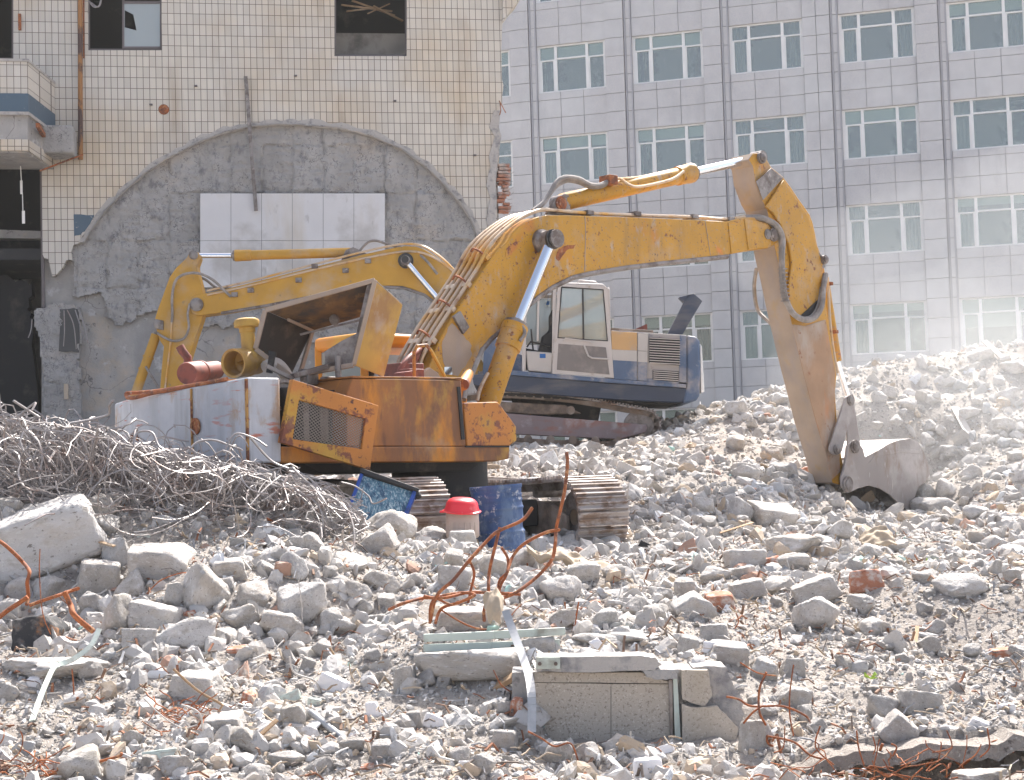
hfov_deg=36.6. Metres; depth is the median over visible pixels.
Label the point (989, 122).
window
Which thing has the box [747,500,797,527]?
concrete chunk
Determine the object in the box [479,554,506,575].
concrete chunk
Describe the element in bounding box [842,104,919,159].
window
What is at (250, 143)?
steel bar
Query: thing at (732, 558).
concrete chunk
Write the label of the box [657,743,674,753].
tile shard
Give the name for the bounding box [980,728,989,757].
rebar
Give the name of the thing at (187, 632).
concrete chunk
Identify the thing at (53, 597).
rebar
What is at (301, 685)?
concrete chunk
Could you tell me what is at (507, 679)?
wooden board
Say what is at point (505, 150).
window
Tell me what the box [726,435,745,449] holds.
concrete chunk
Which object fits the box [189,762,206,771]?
concrete chunk
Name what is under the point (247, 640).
concrete chunk
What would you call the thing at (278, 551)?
concrete chunk
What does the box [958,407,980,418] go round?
concrete chunk
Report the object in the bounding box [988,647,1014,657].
brick fragment
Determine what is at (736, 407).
concrete chunk
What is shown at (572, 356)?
door
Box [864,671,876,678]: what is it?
leaf
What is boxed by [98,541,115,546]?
wooden board
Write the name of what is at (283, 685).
concrete chunk
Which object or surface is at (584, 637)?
concrete chunk
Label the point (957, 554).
concrete chunk
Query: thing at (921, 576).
concrete chunk
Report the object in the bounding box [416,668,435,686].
concrete chunk
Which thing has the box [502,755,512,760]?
concrete chunk
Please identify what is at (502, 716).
concrete chunk
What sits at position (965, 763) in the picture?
rebar
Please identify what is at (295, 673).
rusty wire
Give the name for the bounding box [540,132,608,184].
window
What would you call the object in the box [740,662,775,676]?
rebar
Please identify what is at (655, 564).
concrete chunk
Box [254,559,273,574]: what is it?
concrete chunk
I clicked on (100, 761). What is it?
rusty wire
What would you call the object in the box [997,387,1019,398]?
concrete chunk
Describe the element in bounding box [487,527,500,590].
rebar
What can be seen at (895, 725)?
concrete chunk
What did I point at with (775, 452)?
concrete chunk
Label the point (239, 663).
concrete chunk
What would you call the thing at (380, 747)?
concrete chunk
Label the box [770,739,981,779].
wire clump
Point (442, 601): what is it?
rebar
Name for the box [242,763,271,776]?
concrete chunk
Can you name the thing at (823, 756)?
rebar
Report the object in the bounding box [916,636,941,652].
concrete chunk
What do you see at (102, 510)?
concrete chunk
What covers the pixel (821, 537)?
concrete chunk
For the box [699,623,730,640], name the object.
concrete chunk
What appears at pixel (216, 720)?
concrete chunk
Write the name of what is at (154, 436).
bent wire
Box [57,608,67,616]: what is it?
concrete chunk
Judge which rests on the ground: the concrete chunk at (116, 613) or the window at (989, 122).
the concrete chunk at (116, 613)
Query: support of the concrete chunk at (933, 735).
on the broken slab
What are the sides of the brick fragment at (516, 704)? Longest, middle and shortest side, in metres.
0.150 x 0.080 x 0.069 m
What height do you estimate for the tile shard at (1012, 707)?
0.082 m
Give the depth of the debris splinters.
10.45 m
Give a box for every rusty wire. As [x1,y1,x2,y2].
[45,752,122,776]
[71,669,74,694]
[144,698,196,728]
[173,668,223,704]
[181,704,203,730]
[289,657,320,692]
[298,581,302,622]
[493,670,509,691]
[528,731,578,760]
[574,602,578,625]
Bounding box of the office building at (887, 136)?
[497,0,1023,444]
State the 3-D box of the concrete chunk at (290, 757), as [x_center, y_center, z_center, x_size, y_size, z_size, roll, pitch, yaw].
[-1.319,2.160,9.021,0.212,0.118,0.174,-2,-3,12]
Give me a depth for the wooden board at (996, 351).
29.49 m
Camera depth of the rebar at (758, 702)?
9.11 m
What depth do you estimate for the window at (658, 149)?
55.65 m
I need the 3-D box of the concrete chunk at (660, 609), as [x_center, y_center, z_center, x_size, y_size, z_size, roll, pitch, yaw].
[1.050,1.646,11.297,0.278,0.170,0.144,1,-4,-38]
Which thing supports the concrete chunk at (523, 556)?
on the ground
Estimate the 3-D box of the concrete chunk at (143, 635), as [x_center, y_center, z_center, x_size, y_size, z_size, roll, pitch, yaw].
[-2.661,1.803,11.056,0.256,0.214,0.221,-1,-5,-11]
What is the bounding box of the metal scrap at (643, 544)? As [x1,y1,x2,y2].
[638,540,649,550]
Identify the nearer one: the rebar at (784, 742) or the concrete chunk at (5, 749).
the rebar at (784, 742)
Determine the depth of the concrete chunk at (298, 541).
12.84 m
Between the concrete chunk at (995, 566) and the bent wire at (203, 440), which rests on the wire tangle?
the bent wire at (203, 440)
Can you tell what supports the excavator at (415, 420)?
on the ground
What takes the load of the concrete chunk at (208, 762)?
on the ground
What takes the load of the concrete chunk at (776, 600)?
on the ground
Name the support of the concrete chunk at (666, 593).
on the ground
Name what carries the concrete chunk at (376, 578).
on the ground
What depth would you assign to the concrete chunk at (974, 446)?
26.24 m
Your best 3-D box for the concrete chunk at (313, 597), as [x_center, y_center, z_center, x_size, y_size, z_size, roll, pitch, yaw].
[-1.619,1.656,11.829,0.378,0.379,0.353,0,-3,-28]
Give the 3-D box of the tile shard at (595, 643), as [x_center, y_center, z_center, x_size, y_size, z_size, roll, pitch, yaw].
[0.596,1.744,10.470,0.070,0.163,0.025,-43,7,-14]
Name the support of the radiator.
on the ground
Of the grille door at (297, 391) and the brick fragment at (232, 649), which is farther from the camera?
the grille door at (297, 391)
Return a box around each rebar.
[0,539,31,605]
[0,595,28,618]
[29,587,79,606]
[39,549,50,634]
[62,591,94,633]
[145,572,185,594]
[388,591,520,610]
[423,595,458,605]
[428,591,475,623]
[429,507,533,621]
[441,610,486,629]
[467,562,475,602]
[482,452,568,621]
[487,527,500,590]
[497,547,509,590]
[499,528,559,591]
[726,696,810,723]
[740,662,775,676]
[743,706,761,723]
[757,672,773,746]
[767,735,822,758]
[774,726,784,752]
[789,665,793,735]
[814,726,833,764]
[856,730,864,765]
[862,743,883,776]
[925,758,964,768]
[932,730,952,752]
[945,739,1013,777]
[962,735,967,766]
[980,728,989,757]
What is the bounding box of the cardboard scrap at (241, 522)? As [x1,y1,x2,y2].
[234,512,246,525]
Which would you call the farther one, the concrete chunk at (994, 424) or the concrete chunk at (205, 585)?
the concrete chunk at (994, 424)
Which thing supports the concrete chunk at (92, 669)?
on the ground
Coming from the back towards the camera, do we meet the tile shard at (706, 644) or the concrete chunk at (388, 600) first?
the concrete chunk at (388, 600)
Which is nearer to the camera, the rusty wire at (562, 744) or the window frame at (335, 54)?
the rusty wire at (562, 744)
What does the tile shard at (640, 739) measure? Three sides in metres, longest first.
0.177 x 0.066 x 0.063 m
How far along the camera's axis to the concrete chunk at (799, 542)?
16.11 m
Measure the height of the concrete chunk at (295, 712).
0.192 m
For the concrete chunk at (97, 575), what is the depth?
12.61 m
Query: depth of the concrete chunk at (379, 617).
11.83 m
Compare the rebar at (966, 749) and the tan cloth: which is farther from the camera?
the tan cloth
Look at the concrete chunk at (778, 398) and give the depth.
28.56 m
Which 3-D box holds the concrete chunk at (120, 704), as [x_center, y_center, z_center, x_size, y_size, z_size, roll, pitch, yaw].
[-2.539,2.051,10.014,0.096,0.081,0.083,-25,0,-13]
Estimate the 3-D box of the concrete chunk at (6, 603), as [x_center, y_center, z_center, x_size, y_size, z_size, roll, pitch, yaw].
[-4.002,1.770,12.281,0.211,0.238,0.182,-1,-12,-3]
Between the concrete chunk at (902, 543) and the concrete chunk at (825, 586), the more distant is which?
the concrete chunk at (902, 543)
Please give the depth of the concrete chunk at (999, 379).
28.31 m
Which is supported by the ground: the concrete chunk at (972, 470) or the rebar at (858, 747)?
the concrete chunk at (972, 470)
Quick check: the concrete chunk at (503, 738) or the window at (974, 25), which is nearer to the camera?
the concrete chunk at (503, 738)
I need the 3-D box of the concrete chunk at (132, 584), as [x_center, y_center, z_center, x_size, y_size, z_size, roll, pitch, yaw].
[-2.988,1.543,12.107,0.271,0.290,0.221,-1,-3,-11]
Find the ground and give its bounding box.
[0,345,1023,779]
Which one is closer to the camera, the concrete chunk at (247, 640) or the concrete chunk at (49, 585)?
the concrete chunk at (247, 640)
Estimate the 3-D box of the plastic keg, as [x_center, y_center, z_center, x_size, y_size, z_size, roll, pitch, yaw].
[-0.489,1.266,15.247,0.331,0.390,0.348,-2,-3,0]
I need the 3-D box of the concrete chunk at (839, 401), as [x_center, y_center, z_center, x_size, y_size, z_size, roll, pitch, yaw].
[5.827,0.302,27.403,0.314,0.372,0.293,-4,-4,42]
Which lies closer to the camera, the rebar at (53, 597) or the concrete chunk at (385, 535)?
the rebar at (53, 597)
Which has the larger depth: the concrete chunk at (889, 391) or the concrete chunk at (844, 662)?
the concrete chunk at (889, 391)
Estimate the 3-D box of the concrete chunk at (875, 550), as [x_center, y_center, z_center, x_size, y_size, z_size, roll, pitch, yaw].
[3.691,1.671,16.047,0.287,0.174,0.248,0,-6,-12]
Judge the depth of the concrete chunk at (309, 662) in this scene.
10.67 m
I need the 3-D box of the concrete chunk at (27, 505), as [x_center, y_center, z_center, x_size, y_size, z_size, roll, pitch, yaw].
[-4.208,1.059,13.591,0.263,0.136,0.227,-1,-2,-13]
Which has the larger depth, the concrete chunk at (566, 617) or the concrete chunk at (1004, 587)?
the concrete chunk at (1004, 587)
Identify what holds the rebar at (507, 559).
on the rebar at (538, 575)
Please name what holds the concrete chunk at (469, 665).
on the ground
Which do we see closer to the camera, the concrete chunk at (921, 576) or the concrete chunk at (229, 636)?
the concrete chunk at (229, 636)
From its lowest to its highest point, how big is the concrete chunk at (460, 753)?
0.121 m
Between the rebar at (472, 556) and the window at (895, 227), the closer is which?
the rebar at (472, 556)
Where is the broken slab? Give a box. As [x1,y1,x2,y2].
[778,726,1023,776]
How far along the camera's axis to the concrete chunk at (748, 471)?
21.74 m
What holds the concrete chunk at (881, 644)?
on the ground
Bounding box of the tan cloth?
[526,544,610,572]
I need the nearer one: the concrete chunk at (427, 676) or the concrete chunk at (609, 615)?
the concrete chunk at (427, 676)
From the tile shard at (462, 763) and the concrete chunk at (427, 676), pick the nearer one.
the tile shard at (462, 763)
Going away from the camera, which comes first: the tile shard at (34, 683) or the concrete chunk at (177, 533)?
the tile shard at (34, 683)
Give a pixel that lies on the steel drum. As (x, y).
(501, 506)
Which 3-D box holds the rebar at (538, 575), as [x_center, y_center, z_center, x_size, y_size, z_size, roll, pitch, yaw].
[0.097,1.028,10.836,0.644,1.171,0.167,-2,-3,0]
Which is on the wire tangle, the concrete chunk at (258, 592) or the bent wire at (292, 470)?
the bent wire at (292, 470)
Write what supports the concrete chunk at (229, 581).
on the ground
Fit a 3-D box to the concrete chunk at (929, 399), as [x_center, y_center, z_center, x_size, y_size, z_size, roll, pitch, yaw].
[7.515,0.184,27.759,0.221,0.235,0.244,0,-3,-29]
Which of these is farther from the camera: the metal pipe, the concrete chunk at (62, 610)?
the concrete chunk at (62, 610)
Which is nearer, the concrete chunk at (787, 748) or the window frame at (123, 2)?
the concrete chunk at (787, 748)
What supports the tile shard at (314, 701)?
on the ground
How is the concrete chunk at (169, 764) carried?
on the ground
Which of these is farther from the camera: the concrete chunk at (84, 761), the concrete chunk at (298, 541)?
the concrete chunk at (298, 541)
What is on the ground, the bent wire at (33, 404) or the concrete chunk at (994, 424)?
the concrete chunk at (994, 424)
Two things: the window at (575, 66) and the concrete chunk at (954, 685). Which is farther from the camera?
the window at (575, 66)
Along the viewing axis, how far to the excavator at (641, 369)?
29.02 m
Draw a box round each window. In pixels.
[497,141,513,187]
[501,50,510,96]
[536,0,558,2]
[537,40,605,93]
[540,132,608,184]
[546,318,613,339]
[554,411,616,440]
[632,30,703,83]
[635,123,706,175]
[641,313,713,361]
[642,216,710,268]
[650,407,708,418]
[729,19,803,74]
[732,114,807,165]
[736,209,809,262]
[740,310,777,359]
[838,7,915,63]
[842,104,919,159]
[846,200,924,255]
[850,300,928,354]
[946,0,1023,52]
[950,94,1023,150]
[954,193,1023,248]
[959,295,1023,345]
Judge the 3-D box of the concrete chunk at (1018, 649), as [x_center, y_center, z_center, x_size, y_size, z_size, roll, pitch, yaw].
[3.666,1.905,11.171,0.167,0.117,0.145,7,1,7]
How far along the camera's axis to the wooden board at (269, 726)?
9.28 m
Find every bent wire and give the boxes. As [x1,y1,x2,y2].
[10,402,36,421]
[13,400,40,418]
[69,400,113,424]
[133,430,175,452]
[186,439,242,453]
[223,433,266,452]
[250,437,341,501]
[341,481,386,503]
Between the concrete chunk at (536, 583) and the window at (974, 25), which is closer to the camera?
the concrete chunk at (536, 583)
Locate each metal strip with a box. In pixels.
[29,628,101,721]
[423,627,565,641]
[423,639,559,651]
[502,609,535,732]
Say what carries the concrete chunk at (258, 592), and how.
on the ground
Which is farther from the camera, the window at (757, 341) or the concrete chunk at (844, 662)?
the window at (757, 341)
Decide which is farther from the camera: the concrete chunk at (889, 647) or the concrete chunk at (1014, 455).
the concrete chunk at (1014, 455)
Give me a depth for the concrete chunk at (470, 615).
11.01 m
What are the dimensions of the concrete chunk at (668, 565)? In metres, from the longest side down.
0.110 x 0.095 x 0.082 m
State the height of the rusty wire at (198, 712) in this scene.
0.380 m
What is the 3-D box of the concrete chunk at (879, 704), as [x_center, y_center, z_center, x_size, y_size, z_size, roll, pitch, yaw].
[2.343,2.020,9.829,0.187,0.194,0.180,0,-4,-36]
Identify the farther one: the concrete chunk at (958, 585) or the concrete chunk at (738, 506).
the concrete chunk at (738, 506)
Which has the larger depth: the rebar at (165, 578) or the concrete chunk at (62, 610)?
the concrete chunk at (62, 610)
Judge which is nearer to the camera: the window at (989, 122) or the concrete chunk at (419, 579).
the concrete chunk at (419, 579)
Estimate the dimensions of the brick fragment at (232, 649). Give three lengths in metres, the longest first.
0.174 x 0.150 x 0.069 m
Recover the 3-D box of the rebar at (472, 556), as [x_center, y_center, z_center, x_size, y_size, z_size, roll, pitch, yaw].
[-0.215,1.221,10.844,0.757,0.781,0.216,-2,-3,0]
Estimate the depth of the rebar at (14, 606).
11.35 m
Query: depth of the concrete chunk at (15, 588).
12.53 m
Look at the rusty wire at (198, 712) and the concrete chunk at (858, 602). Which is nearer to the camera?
the rusty wire at (198, 712)
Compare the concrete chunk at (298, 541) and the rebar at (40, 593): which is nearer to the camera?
the rebar at (40, 593)
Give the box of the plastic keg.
[446,513,478,537]
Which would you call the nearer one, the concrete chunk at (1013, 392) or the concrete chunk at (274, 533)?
the concrete chunk at (274, 533)
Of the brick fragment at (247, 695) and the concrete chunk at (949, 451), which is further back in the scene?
the concrete chunk at (949, 451)
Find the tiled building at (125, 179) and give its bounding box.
[0,0,518,453]
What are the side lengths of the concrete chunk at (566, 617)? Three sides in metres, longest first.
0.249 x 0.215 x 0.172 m
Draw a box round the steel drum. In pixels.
[469,483,525,551]
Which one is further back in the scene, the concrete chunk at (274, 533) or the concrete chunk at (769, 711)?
the concrete chunk at (274, 533)
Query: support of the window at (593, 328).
in the office building at (887, 136)
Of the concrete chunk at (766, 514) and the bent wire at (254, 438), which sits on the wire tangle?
the bent wire at (254, 438)
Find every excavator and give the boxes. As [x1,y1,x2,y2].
[115,150,929,541]
[130,239,703,447]
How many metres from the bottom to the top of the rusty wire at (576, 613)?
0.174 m
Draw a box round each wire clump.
[0,729,69,778]
[142,686,220,731]
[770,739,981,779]
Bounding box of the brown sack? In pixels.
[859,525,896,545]
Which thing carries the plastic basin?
on the plastic keg
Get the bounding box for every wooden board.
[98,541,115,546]
[260,718,278,734]
[493,666,521,689]
[607,756,622,767]
[951,407,972,443]
[981,340,1004,358]
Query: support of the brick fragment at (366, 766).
on the ground
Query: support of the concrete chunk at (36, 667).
on the ground
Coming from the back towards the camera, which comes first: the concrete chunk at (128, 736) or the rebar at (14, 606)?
the rebar at (14, 606)
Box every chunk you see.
[0,493,107,583]
[0,496,24,511]
[0,598,21,619]
[0,682,19,700]
[0,746,9,755]
[3,657,111,680]
[4,576,31,599]
[20,503,37,509]
[31,575,64,597]
[32,739,41,746]
[39,726,54,735]
[56,743,101,779]
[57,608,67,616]
[76,558,120,595]
[78,591,100,611]
[78,661,102,679]
[88,493,117,514]
[95,513,119,532]
[100,593,132,634]
[101,537,128,565]
[106,670,117,674]
[113,568,146,596]
[113,699,126,710]
[120,730,146,745]
[121,628,157,651]
[127,542,196,583]
[127,599,187,631]
[141,754,158,765]
[155,616,216,648]
[158,755,192,775]
[164,582,184,605]
[168,669,223,700]
[174,531,181,536]
[179,653,188,660]
[182,561,230,608]
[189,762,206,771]
[204,709,246,732]
[204,759,212,767]
[212,557,246,580]
[220,604,259,627]
[221,576,234,591]
[225,633,233,643]
[230,538,244,545]
[231,725,253,752]
[234,660,241,668]
[236,580,270,606]
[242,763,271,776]
[243,638,252,643]
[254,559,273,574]
[260,610,303,637]
[267,750,304,766]
[269,530,279,536]
[270,545,286,559]
[275,681,285,688]
[276,582,327,623]
[279,551,308,580]
[280,702,306,728]
[284,535,304,547]
[284,664,299,673]
[295,681,306,689]
[296,736,308,742]
[299,656,315,670]
[302,508,324,529]
[302,531,324,551]
[306,756,334,772]
[311,638,331,657]
[312,695,325,703]
[314,672,348,691]
[320,607,342,625]
[322,565,338,577]
[330,619,356,633]
[332,551,367,571]
[332,643,342,649]
[333,761,345,768]
[339,736,364,750]
[344,579,372,600]
[356,523,400,552]
[357,599,373,614]
[358,664,368,670]
[363,570,400,593]
[365,648,380,659]
[367,509,417,537]
[368,614,384,621]
[371,738,390,760]
[375,671,387,681]
[376,593,395,607]
[389,717,406,727]
[393,665,416,693]
[403,758,418,766]
[405,710,421,727]
[406,572,426,585]
[413,647,530,680]
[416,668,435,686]
[420,525,446,540]
[422,712,443,726]
[431,735,441,741]
[435,676,451,687]
[436,606,495,632]
[438,565,472,590]
[444,547,463,565]
[445,746,470,763]
[449,530,476,542]
[469,752,496,772]
[476,724,487,733]
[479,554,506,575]
[491,729,518,751]
[496,701,510,713]
[498,713,517,726]
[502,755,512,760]
[509,547,535,566]
[521,574,551,594]
[522,636,554,652]
[539,575,581,600]
[543,741,572,762]
[549,609,582,627]
[566,560,599,582]
[572,633,622,644]
[573,741,599,759]
[588,607,618,627]
[601,564,625,576]
[605,629,658,641]
[611,754,626,766]
[621,594,648,613]
[633,757,662,779]
[643,603,668,619]
[649,562,658,568]
[649,586,672,598]
[665,562,676,570]
[667,462,678,467]
[670,590,717,621]
[674,577,694,596]
[677,633,698,656]
[682,752,690,758]
[685,451,705,463]
[692,496,714,514]
[696,764,713,779]
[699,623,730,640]
[700,566,731,583]
[707,535,714,542]
[709,639,749,666]
[722,549,766,567]
[724,401,747,416]
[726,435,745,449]
[727,497,754,518]
[728,577,767,598]
[730,462,760,479]
[731,465,759,478]
[731,565,755,578]
[738,719,772,752]
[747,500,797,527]
[747,696,757,703]
[750,655,778,680]
[757,703,778,715]
[761,445,783,460]
[764,576,795,593]
[765,533,821,552]
[769,462,798,478]
[770,596,783,604]
[772,392,788,403]
[774,683,813,709]
[777,552,809,569]
[778,743,790,752]
[779,658,805,676]
[790,574,842,604]
[790,596,840,628]
[797,704,811,720]
[806,717,827,732]
[809,511,822,516]
[813,533,831,540]
[826,519,852,538]
[834,656,851,669]
[835,396,843,410]
[836,559,863,570]
[837,545,852,553]
[842,721,854,727]
[843,627,854,634]
[846,593,874,613]
[847,636,864,646]
[853,543,882,556]
[856,411,867,420]
[859,616,892,635]
[865,684,881,692]
[866,694,899,717]
[869,421,883,428]
[873,641,884,649]
[875,708,919,742]
[878,655,888,661]
[881,384,897,398]
[885,644,893,650]
[888,539,908,550]
[888,558,903,564]
[889,414,903,425]
[895,653,909,661]
[896,398,916,409]
[897,689,943,715]
[899,767,920,779]
[909,497,959,510]
[912,568,937,583]
[915,483,935,497]
[916,601,933,613]
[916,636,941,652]
[919,627,927,631]
[920,432,935,446]
[923,588,936,598]
[924,419,936,430]
[925,394,939,403]
[925,733,938,737]
[926,618,946,633]
[931,573,987,597]
[935,478,955,497]
[936,608,947,614]
[939,445,958,458]
[940,652,949,657]
[941,377,957,386]
[945,615,955,622]
[946,680,965,690]
[949,768,1008,779]
[953,552,965,557]
[957,664,968,670]
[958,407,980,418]
[958,463,982,477]
[963,505,988,519]
[963,643,982,656]
[965,347,994,361]
[969,442,981,451]
[971,397,982,404]
[972,561,981,566]
[972,695,985,704]
[986,434,999,443]
[987,559,1002,573]
[988,417,1015,431]
[993,375,1005,384]
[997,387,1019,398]
[999,360,1023,373]
[999,584,1012,590]
[1002,569,1021,584]
[1004,751,1021,773]
[1005,683,1018,692]
[1006,450,1022,460]
[1008,644,1023,657]
[1013,416,1023,422]
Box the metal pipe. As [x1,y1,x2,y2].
[308,709,345,736]
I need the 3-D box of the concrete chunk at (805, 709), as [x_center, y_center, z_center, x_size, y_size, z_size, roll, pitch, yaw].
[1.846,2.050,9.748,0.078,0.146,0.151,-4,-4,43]
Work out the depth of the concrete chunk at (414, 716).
9.50 m
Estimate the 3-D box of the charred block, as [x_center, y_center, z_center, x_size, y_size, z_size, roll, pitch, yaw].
[-3.560,1.876,11.627,0.398,0.359,0.344,0,-13,0]
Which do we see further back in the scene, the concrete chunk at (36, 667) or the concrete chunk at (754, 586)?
the concrete chunk at (754, 586)
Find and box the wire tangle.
[0,398,372,551]
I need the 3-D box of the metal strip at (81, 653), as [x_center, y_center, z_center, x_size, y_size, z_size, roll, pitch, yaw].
[-2.993,1.853,10.136,0.202,0.474,1.023,-2,-3,9]
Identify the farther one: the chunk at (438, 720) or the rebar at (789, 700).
the chunk at (438, 720)
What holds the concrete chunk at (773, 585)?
on the ground
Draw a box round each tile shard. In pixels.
[26,676,42,686]
[142,748,177,758]
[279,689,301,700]
[307,697,321,705]
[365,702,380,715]
[458,761,468,769]
[572,620,598,631]
[589,638,604,650]
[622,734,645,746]
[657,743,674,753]
[701,641,718,652]
[968,716,989,727]
[998,703,1015,711]
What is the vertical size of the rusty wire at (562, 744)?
0.193 m
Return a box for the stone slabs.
[512,651,743,742]
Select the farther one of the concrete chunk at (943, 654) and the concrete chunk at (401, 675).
the concrete chunk at (943, 654)
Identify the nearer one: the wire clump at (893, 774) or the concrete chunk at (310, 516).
the wire clump at (893, 774)
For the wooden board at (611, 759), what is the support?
on the ground
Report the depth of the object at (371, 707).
9.79 m
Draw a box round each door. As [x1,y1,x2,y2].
[278,380,377,469]
[553,284,613,377]
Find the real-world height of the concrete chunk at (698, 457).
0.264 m
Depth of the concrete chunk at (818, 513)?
19.45 m
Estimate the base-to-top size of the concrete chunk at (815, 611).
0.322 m
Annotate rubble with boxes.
[0,339,1023,779]
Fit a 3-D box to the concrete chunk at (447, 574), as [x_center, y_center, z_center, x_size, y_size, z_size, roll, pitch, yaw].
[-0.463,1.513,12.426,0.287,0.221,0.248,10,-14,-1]
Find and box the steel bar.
[244,76,257,210]
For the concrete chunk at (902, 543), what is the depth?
17.91 m
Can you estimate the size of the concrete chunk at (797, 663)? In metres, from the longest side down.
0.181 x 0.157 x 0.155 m
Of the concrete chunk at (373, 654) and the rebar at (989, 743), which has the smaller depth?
the rebar at (989, 743)
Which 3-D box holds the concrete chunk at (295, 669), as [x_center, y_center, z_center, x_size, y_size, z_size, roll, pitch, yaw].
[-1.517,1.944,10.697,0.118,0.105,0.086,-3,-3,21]
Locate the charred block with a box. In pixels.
[11,615,69,652]
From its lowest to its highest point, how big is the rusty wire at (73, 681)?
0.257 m
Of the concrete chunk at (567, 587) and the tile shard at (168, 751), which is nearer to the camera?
the tile shard at (168, 751)
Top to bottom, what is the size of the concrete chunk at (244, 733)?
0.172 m
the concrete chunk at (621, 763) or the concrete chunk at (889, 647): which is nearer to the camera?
the concrete chunk at (621, 763)
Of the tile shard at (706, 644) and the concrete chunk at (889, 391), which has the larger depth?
the concrete chunk at (889, 391)
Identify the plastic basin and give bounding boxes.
[440,497,480,514]
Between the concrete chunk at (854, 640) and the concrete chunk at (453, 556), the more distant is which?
the concrete chunk at (453, 556)
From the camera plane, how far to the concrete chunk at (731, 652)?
10.37 m
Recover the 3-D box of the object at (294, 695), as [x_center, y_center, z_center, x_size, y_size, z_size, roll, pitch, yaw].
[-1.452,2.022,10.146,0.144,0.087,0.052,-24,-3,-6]
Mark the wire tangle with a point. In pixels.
(38, 462)
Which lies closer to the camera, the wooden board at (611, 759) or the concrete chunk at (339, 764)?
the wooden board at (611, 759)
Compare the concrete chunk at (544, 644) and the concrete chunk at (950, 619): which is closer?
the concrete chunk at (544, 644)
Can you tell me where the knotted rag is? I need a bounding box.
[483,587,503,624]
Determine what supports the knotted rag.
attached to the rebar at (538, 575)
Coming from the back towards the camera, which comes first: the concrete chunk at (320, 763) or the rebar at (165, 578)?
the rebar at (165, 578)
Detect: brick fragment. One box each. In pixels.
[183,610,195,616]
[226,644,247,653]
[239,690,255,704]
[359,763,373,769]
[509,696,522,715]
[704,590,735,611]
[764,555,777,565]
[849,569,884,593]
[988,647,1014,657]
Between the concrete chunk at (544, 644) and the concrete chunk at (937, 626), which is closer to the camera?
the concrete chunk at (544, 644)
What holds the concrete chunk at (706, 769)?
on the ground
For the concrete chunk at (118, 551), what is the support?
on the ground
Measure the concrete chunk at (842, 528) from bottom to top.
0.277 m
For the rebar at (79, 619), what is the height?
0.316 m
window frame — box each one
[8,0,12,58]
[88,0,161,49]
[334,0,406,55]
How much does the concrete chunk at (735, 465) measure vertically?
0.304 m
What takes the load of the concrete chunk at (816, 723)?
on the ground
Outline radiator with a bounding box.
[350,468,421,519]
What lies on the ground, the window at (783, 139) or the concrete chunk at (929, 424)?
the concrete chunk at (929, 424)
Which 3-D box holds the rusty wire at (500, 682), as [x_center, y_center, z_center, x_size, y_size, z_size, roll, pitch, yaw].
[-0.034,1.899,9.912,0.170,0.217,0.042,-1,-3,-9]
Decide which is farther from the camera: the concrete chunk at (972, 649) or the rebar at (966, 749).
the concrete chunk at (972, 649)
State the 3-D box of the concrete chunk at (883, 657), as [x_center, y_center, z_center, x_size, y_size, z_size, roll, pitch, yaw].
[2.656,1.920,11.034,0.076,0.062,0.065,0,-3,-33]
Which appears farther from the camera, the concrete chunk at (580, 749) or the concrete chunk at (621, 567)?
the concrete chunk at (621, 567)
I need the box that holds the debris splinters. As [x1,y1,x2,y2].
[0,488,1023,779]
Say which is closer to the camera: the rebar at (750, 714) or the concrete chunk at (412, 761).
the concrete chunk at (412, 761)
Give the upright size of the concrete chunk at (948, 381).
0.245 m
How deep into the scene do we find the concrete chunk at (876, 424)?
26.92 m
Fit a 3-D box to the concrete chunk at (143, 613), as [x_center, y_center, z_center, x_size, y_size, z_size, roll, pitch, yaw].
[-2.646,1.695,11.486,0.405,0.266,0.351,4,-12,12]
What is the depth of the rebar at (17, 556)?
11.48 m
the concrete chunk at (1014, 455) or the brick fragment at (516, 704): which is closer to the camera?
the brick fragment at (516, 704)
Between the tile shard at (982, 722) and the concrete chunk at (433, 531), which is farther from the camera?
the concrete chunk at (433, 531)
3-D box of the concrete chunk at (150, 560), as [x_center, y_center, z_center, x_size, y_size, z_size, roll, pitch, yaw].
[-2.816,1.391,12.375,0.540,0.295,0.468,3,6,-4]
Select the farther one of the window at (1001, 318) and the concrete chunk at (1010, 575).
the window at (1001, 318)
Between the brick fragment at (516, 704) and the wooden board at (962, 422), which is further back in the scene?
the wooden board at (962, 422)
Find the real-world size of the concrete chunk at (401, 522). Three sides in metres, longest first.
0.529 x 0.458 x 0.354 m
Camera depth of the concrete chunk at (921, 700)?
9.72 m
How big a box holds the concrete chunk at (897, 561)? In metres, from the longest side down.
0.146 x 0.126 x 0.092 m
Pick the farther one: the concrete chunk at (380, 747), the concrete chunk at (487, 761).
the concrete chunk at (380, 747)
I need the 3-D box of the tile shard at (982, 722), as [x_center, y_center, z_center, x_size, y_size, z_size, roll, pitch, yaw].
[2.842,2.033,9.389,0.148,0.073,0.053,21,6,3]
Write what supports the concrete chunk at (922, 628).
on the ground
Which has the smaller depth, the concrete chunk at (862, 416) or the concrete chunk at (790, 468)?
the concrete chunk at (790, 468)
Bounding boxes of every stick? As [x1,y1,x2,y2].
[719,522,753,533]
[914,626,918,641]
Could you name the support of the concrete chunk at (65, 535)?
on the ground

